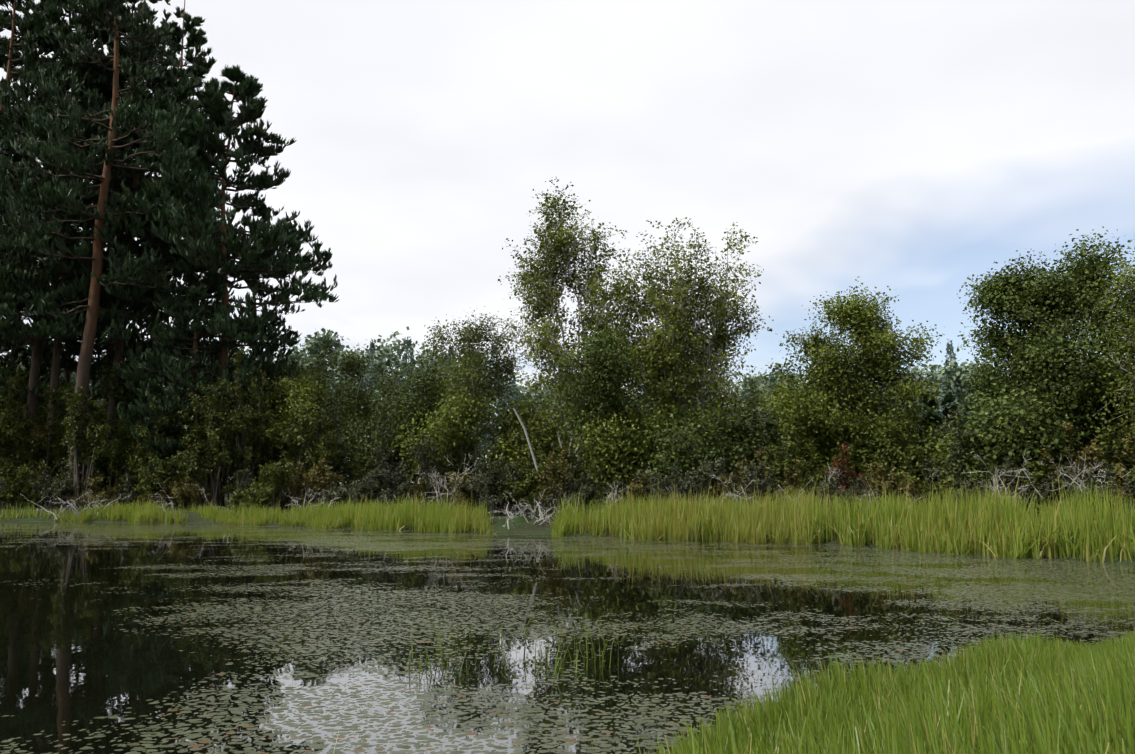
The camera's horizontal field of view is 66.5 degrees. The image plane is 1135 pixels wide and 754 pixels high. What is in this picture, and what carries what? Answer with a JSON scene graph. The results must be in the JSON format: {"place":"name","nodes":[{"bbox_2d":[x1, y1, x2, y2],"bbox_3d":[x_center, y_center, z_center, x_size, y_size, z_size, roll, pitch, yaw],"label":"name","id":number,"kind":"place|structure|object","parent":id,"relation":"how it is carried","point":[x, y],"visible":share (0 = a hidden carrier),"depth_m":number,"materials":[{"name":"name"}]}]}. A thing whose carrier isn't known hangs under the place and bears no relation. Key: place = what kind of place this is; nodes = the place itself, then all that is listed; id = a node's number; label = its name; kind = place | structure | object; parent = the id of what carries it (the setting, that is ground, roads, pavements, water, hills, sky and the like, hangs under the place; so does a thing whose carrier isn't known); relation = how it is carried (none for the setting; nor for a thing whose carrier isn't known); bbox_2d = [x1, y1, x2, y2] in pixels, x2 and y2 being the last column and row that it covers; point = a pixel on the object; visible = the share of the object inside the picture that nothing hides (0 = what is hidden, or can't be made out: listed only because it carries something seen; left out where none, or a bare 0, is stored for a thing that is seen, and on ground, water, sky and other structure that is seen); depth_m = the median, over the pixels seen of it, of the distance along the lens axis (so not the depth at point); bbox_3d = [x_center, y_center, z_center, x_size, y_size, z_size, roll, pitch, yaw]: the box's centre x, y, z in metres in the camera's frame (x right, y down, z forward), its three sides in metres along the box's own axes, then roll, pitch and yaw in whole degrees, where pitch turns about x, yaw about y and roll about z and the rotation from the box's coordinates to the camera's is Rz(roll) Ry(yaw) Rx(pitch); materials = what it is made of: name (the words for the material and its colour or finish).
{"place":"outdoors","nodes":[
{"label":"outdoors","id":0,"kind":"place"},
{"bbox_2d":[0,522,1134,753],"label":"pond water","id":1,"kind":"structure","parent":0,"point":[162,638],"depth_m":10.95,"materials":[{"name":"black water"}]},
{"bbox_2d":[333,704,427,753],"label":"grass blades","id":2,"kind":"object","parent":1,"relation":"in","point":[370,749],"visible":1,"depth_m":3.14,"materials":[{"name":"green plant"}]},
{"bbox_2d":[399,611,618,686],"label":"reeds","id":3,"kind":"object","parent":1,"relation":"in","point":[545,662],"visible":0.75,"depth_m":8.63,"materials":[{"name":"green plant"}]},
{"bbox_2d":[0,483,1134,564],"bbox_3d":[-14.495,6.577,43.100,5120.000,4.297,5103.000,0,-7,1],"label":"ground","id":4,"kind":"structure","parent":0,"point":[528,528],"depth_m":35.28,"materials":[{"name":"soil"}]},
{"bbox_2d":[0,9,38,355],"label":"pine tree","id":5,"kind":"object","parent":4,"relation":"on","point":[3,59],"visible":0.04,"depth_m":56.13,"materials":[{"name":"green plant"}]},
{"bbox_2d":[0,363,42,471],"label":"bush","id":6,"kind":"object","parent":4,"relation":"on","point":[2,410],"visible":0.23,"depth_m":49.29,"materials":[{"name":"green plant"}]},
{"bbox_2d":[0,0,78,408],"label":"pine tree","id":7,"kind":"object","parent":4,"relation":"on","point":[26,23],"visible":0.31,"depth_m":51.44,"materials":[{"name":"green plant"}]},
{"bbox_2d":[0,360,88,464],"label":"bush","id":8,"kind":"object","parent":4,"relation":"on","point":[41,411],"visible":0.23,"depth_m":52.57,"materials":[{"name":"green plant"}]},
{"bbox_2d":[0,0,91,438],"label":"pine tree","id":9,"kind":"object","parent":4,"relation":"on","point":[28,5],"visible":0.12,"depth_m":57.96,"materials":[{"name":"green plant"}]},
{"bbox_2d":[0,0,126,507],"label":"pine tree","id":10,"kind":"object","parent":4,"relation":"on","point":[49,9],"visible":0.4,"depth_m":49.34,"materials":[{"name":"green plant"}]},
{"bbox_2d":[37,372,100,468],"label":"bush","id":11,"kind":"object","parent":4,"relation":"on","point":[63,403],"visible":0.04,"depth_m":56.15,"materials":[{"name":"green plant"}]},
{"bbox_2d":[0,9,146,502],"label":"pine tree","id":12,"kind":"object","parent":4,"relation":"on","point":[68,374],"visible":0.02,"depth_m":60.30,"materials":[{"name":"green plant"}]},
{"bbox_2d":[0,4,160,507],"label":"pine tree","id":13,"kind":"object","parent":4,"relation":"on","point":[6,137],"visible":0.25,"depth_m":49.24,"materials":[{"name":"green plant"}]},
{"bbox_2d":[0,0,203,508],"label":"pine tree","id":14,"kind":"object","parent":4,"relation":"on","point":[100,12],"visible":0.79,"depth_m":47.02,"materials":[{"name":"green plant"}]},
{"bbox_2d":[30,1,181,489],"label":"pine tree","id":15,"kind":"object","parent":4,"relation":"on","point":[47,356],"visible":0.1,"depth_m":56.60,"materials":[{"name":"green plant"}]},
{"bbox_2d":[8,0,231,506],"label":"pine tree","id":16,"kind":"object","parent":4,"relation":"on","point":[171,76],"visible":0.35,"depth_m":49.35,"materials":[{"name":"green plant"}]},
{"bbox_2d":[85,347,176,494],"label":"bush","id":17,"kind":"object","parent":4,"relation":"on","point":[121,387],"visible":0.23,"depth_m":49.69,"materials":[{"name":"green plant"}]},
{"bbox_2d":[67,0,233,497],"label":"pine tree","id":18,"kind":"object","parent":4,"relation":"on","point":[201,66],"visible":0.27,"depth_m":57.26,"materials":[{"name":"green plant"}]},
{"bbox_2d":[124,43,214,417],"bbox_3d":[-29.617,-7.982,62.843,9.127,34.376,9.798,0,-7,1],"label":"pine tree","id":19,"kind":"object","parent":4,"relation":"on","point":[190,74],"visible":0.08,"depth_m":63.93,"materials":[{"name":"green plant"}]},
{"bbox_2d":[0,346,339,508],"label":"understory bush","id":20,"kind":"object","parent":4,"relation":"on","point":[207,473],"visible":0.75,"depth_m":44.93,"materials":[{"name":"green plant"}]},
{"bbox_2d":[125,251,250,484],"bbox_3d":[-20.831,-0.064,47.580,6.293,14.796,6.070,0,-7,1],"label":"pine tree","id":21,"kind":"object","parent":4,"relation":"on","point":[195,330],"visible":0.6,"depth_m":46.90,"materials":[{"name":"green plant"}]},
{"bbox_2d":[182,393,245,496],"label":"bush","id":22,"kind":"object","parent":4,"relation":"on","point":[231,447],"visible":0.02,"depth_m":53.86,"materials":[{"name":"green plant"}]},
{"bbox_2d":[105,64,338,506],"bbox_3d":[-19.412,-5.409,49.403,11.835,25.870,13.224,0,-7,1],"label":"pine tree","id":23,"kind":"object","parent":4,"relation":"on","point":[182,196],"visible":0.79,"depth_m":48.34,"materials":[{"name":"green plant"}]},
{"bbox_2d":[202,202,312,440],"bbox_3d":[-21.001,-1.694,57.828,6.754,20.483,7.393,-2,-7,18],"label":"pine tree","id":24,"kind":"object","parent":4,"relation":"on","point":[262,210],"visible":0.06,"depth_m":57.38,"materials":[{"name":"green plant"}]},
{"bbox_2d":[224,367,332,504],"bbox_3d":[-15.828,3.279,47.627,6.149,8.132,7.743,5,-9,-35],"label":"bush","id":25,"kind":"object","parent":4,"relation":"on","point":[295,400],"visible":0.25,"depth_m":47.62,"materials":[{"name":"green plant"}]},
{"bbox_2d":[257,357,365,483],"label":"bush","id":26,"kind":"object","parent":4,"relation":"on","point":[315,377],"visible":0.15,"depth_m":52.57,"materials":[{"name":"green plant"}]},
{"bbox_2d":[272,340,351,436],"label":"tree","id":27,"kind":"object","parent":4,"relation":"on","point":[324,360],"visible":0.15,"depth_m":59.67,"materials":[{"name":"green plant"}]},
{"bbox_2d":[328,347,400,465],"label":"tree","id":28,"kind":"object","parent":4,"relation":"on","point":[354,363],"visible":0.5,"depth_m":62.87,"materials":[{"name":"green plant"}]},
{"bbox_2d":[314,383,427,505],"bbox_3d":[-10.469,3.874,47.444,6.553,6.960,7.210,3,-8,-23],"label":"bush","id":29,"kind":"object","parent":4,"relation":"on","point":[353,445],"visible":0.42,"depth_m":46.59,"materials":[{"name":"green plant"}]},
{"bbox_2d":[357,365,425,470],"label":"tree","id":30,"kind":"object","parent":4,"relation":"on","point":[388,389],"visible":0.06,"depth_m":55.90,"materials":[{"name":"green plant"}]},
{"bbox_2d":[362,354,485,484],"bbox_3d":[-7.776,3.036,47.203,7.163,8.587,5.418,-3,-8,24],"label":"bush","id":31,"kind":"object","parent":4,"relation":"on","point":[415,381],"visible":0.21,"depth_m":46.98,"materials":[{"name":"green plant"}]},
{"bbox_2d":[414,359,477,453],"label":"tree","id":32,"kind":"object","parent":4,"relation":"on","point":[445,373],"visible":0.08,"depth_m":53.74,"materials":[{"name":"green plant"}]},
{"bbox_2d":[379,384,525,510],"bbox_3d":[-5.395,3.507,43.911,7.604,6.913,6.891,0,-7,1],"label":"bush","id":33,"kind":"object","parent":4,"relation":"on","point":[452,422],"visible":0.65,"depth_m":42.55,"materials":[{"name":"green plant"}]},
{"bbox_2d":[418,306,529,510],"bbox_3d":[-4.594,1.700,44.181,5.890,10.509,4.976,5,-9,-35],"label":"birch tree","id":34,"kind":"object","parent":4,"relation":"on","point":[473,369],"visible":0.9,"depth_m":43.98,"materials":[{"name":"green plant"}]},
{"bbox_2d":[463,387,575,510],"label":"bush","id":35,"kind":"object","parent":4,"relation":"on","point":[514,421],"visible":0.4,"depth_m":43.28,"materials":[{"name":"green plant"}]},
{"bbox_2d":[499,515,544,523],"bbox_3d":[-2.002,5.712,33.104,3.466,0.851,2.126,-3,-8,22],"label":"moss mound","id":36,"kind":"object","parent":4,"relation":"on","point":[520,519],"visible":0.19,"depth_m":32.61,"materials":[{"name":"green plant"}]},
{"bbox_2d":[513,408,550,512],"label":"bare tree trunk","id":37,"kind":"object","parent":4,"relation":"on","point":[529,444],"visible":0.62,"depth_m":37.79,"materials":[{"name":"grey wood"}]},
{"bbox_2d":[161,416,921,506],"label":"shrubs","id":38,"kind":"object","parent":4,"relation":"on","point":[896,457],"visible":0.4,"depth_m":34.03,"materials":[{"name":"green plant"}]},
{"bbox_2d":[1,326,1108,497],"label":"forest treeline","id":39,"kind":"object","parent":4,"relation":"on","point":[954,374],"visible":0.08,"depth_m":79.84,"materials":[{"name":"green plant"}]},
{"bbox_2d":[0,468,1134,563],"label":"reed beds","id":40,"kind":"object","parent":4,"relation":"on","point":[999,528],"visible":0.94,"depth_m":26.79,"materials":[{"name":"green plant"}]},
{"bbox_2d":[0,403,1134,517],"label":"shrubs","id":41,"kind":"object","parent":4,"relation":"on","point":[387,483],"visible":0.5,"depth_m":35.41,"materials":[{"name":"green plant"}]},
{"bbox_2d":[0,404,1134,519],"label":"shrub belt","id":42,"kind":"object","parent":4,"relation":"on","point":[270,487],"visible":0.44,"depth_m":40.22,"materials":[{"name":"green plant"}]},
{"bbox_2d":[0,408,1134,517],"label":"olive bush","id":43,"kind":"object","parent":4,"relation":"on","point":[180,494],"visible":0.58,"depth_m":35.45,"materials":[{"name":"green plant"}]},
{"bbox_2d":[21,450,1131,528],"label":"dead branches","id":44,"kind":"object","parent":4,"relation":"on","point":[508,516],"visible":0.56,"depth_m":32.30,"materials":[{"name":"grey wood"}]},
{"bbox_2d":[545,422,616,509],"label":"bush","id":45,"kind":"object","parent":4,"relation":"on","point":[572,451],"visible":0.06,"depth_m":43.51,"materials":[{"name":"green plant"}]},
{"bbox_2d":[498,177,672,497],"bbox_3d":[0.968,-1.675,42.187,9.012,16.645,7.891,0,-7,1],"label":"aspen tree","id":46,"kind":"object","parent":4,"relation":"on","point":[548,295],"visible":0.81,"depth_m":42.22,"materials":[{"name":"green plant"}]},
{"bbox_2d":[543,312,650,507],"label":"alder tree","id":47,"kind":"object","parent":4,"relation":"on","point":[598,382],"visible":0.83,"depth_m":37.67,"materials":[{"name":"green plant"}]},
{"bbox_2d":[557,389,698,505],"bbox_3d":[2.654,3.333,37.766,6.102,5.613,5.560,0,-7,1],"label":"bush","id":48,"kind":"object","parent":4,"relation":"on","point":[604,453],"visible":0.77,"depth_m":37.09,"materials":[{"name":"green plant"}]},
{"bbox_2d":[607,395,738,499],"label":"bush","id":49,"kind":"object","parent":4,"relation":"on","point":[687,448],"visible":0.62,"depth_m":36.43,"materials":[{"name":"green plant"}]},
{"bbox_2d":[580,216,777,479],"bbox_3d":[5.323,-0.661,41.795,9.500,14.580,8.165,0,-7,1],"label":"aspen tree","id":50,"kind":"object","parent":4,"relation":"on","point":[672,355],"visible":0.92,"depth_m":40.38,"materials":[{"name":"green plant"}]},
{"bbox_2d":[665,406,799,502],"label":"bush","id":51,"kind":"object","parent":4,"relation":"on","point":[749,436],"visible":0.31,"depth_m":39.57,"materials":[{"name":"green plant"}]},
{"bbox_2d":[728,377,802,494],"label":"tree","id":52,"kind":"object","parent":4,"relation":"on","point":[768,409],"visible":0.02,"depth_m":49.59,"materials":[{"name":"green plant"}]},
{"bbox_2d":[731,397,805,484],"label":"bush","id":53,"kind":"object","parent":4,"relation":"on","point":[771,425],"visible":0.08,"depth_m":42.25,"materials":[{"name":"green plant"}]},
{"bbox_2d":[756,384,908,483],"bbox_3d":[11.714,3.160,38.245,6.276,6.102,6.102,-2,-7,19],"label":"bush","id":54,"kind":"object","parent":4,"relation":"on","point":[801,452],"visible":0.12,"depth_m":37.48,"materials":[{"name":"green plant"}]},
{"bbox_2d":[554,627,1134,753],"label":"bank grass","id":55,"kind":"structure","parent":4,"relation":"on","point":[1039,696],"depth_m":3.94,"materials":[{"name":"green plant"}]},
{"bbox_2d":[825,442,868,500],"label":"shrub","id":56,"kind":"object","parent":4,"relation":"on","point":[845,475],"visible":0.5,"depth_m":33.05,"materials":[{"name":"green plant"}]},
{"bbox_2d":[759,279,946,482],"bbox_3d":[12.199,0.980,37.746,7.867,10.299,7.529,0,-7,1],"label":"apple tree","id":57,"kind":"object","parent":4,"relation":"on","point":[872,360],"visible":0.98,"depth_m":36.30,"materials":[{"name":"green plant"}]},
{"bbox_2d":[843,416,919,488],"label":"bush","id":58,"kind":"object","parent":4,"relation":"on","point":[872,451],"depth_m":37.13,"materials":[{"name":"green plant"}]},
{"bbox_2d":[846,410,955,497],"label":"bush","id":59,"kind":"object","parent":4,"relation":"on","point":[926,441],"visible":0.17,"depth_m":35.70,"materials":[{"name":"green plant"}]},
{"bbox_2d":[908,403,937,445],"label":"shrub","id":60,"kind":"object","parent":4,"relation":"on","point":[923,409],"visible":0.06,"depth_m":41.84,"materials":[{"name":"green plant"}]},
{"bbox_2d":[913,391,961,446],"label":"shrub","id":61,"kind":"object","parent":4,"relation":"on","point":[949,398],"visible":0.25,"depth_m":38.64,"materials":[{"name":"green plant"}]},
{"bbox_2d":[912,403,1033,490],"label":"bush","id":62,"kind":"object","parent":4,"relation":"on","point":[937,447],"visible":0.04,"depth_m":33.04,"materials":[{"name":"green plant"}]},
{"bbox_2d":[920,365,1090,518],"bbox_3d":[14.963,2.470,29.606,5.648,5.440,5.270,0,-7,1],"label":"bush","id":63,"kind":"object","parent":4,"relation":"on","point":[1015,437],"visible":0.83,"depth_m":28.84,"materials":[{"name":"green plant"}]},
{"bbox_2d":[947,226,1134,486],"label":"lime tree","id":64,"kind":"object","parent":4,"relation":"on","point":[1050,304],"visible":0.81,"depth_m":32.16,"materials":[{"name":"green plant"}]},
{"bbox_2d":[971,367,1114,499],"bbox_3d":[19.761,2.586,35.033,6.596,6.412,5.085,4,-8,-29],"label":"bush","id":65,"kind":"object","parent":4,"relation":"on","point":[1099,477],"depth_m":33.77,"materials":[{"name":"green plant"}]},
{"bbox_2d":[1066,359,1134,481],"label":"bush","id":66,"kind":"object","parent":4,"relation":"on","point":[1089,443],"visible":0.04,"depth_m":33.18,"materials":[{"name":"green plant"}]},
{"bbox_2d":[1069,238,1134,443],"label":"birch tree","id":67,"kind":"object","parent":4,"relation":"on","point":[1129,283],"visible":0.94,"depth_m":28.55,"materials":[{"name":"green plant"}]},
{"bbox_2d":[1094,357,1134,464],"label":"bush","id":68,"kind":"object","parent":4,"relation":"on","point":[1123,451],"visible":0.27,"depth_m":28.30,"materials":[{"name":"green plant"}]},
{"bbox_2d":[0,0,1134,483],"label":"sky","id":69,"kind":"structure","parent":0,"point":[912,148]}
]}

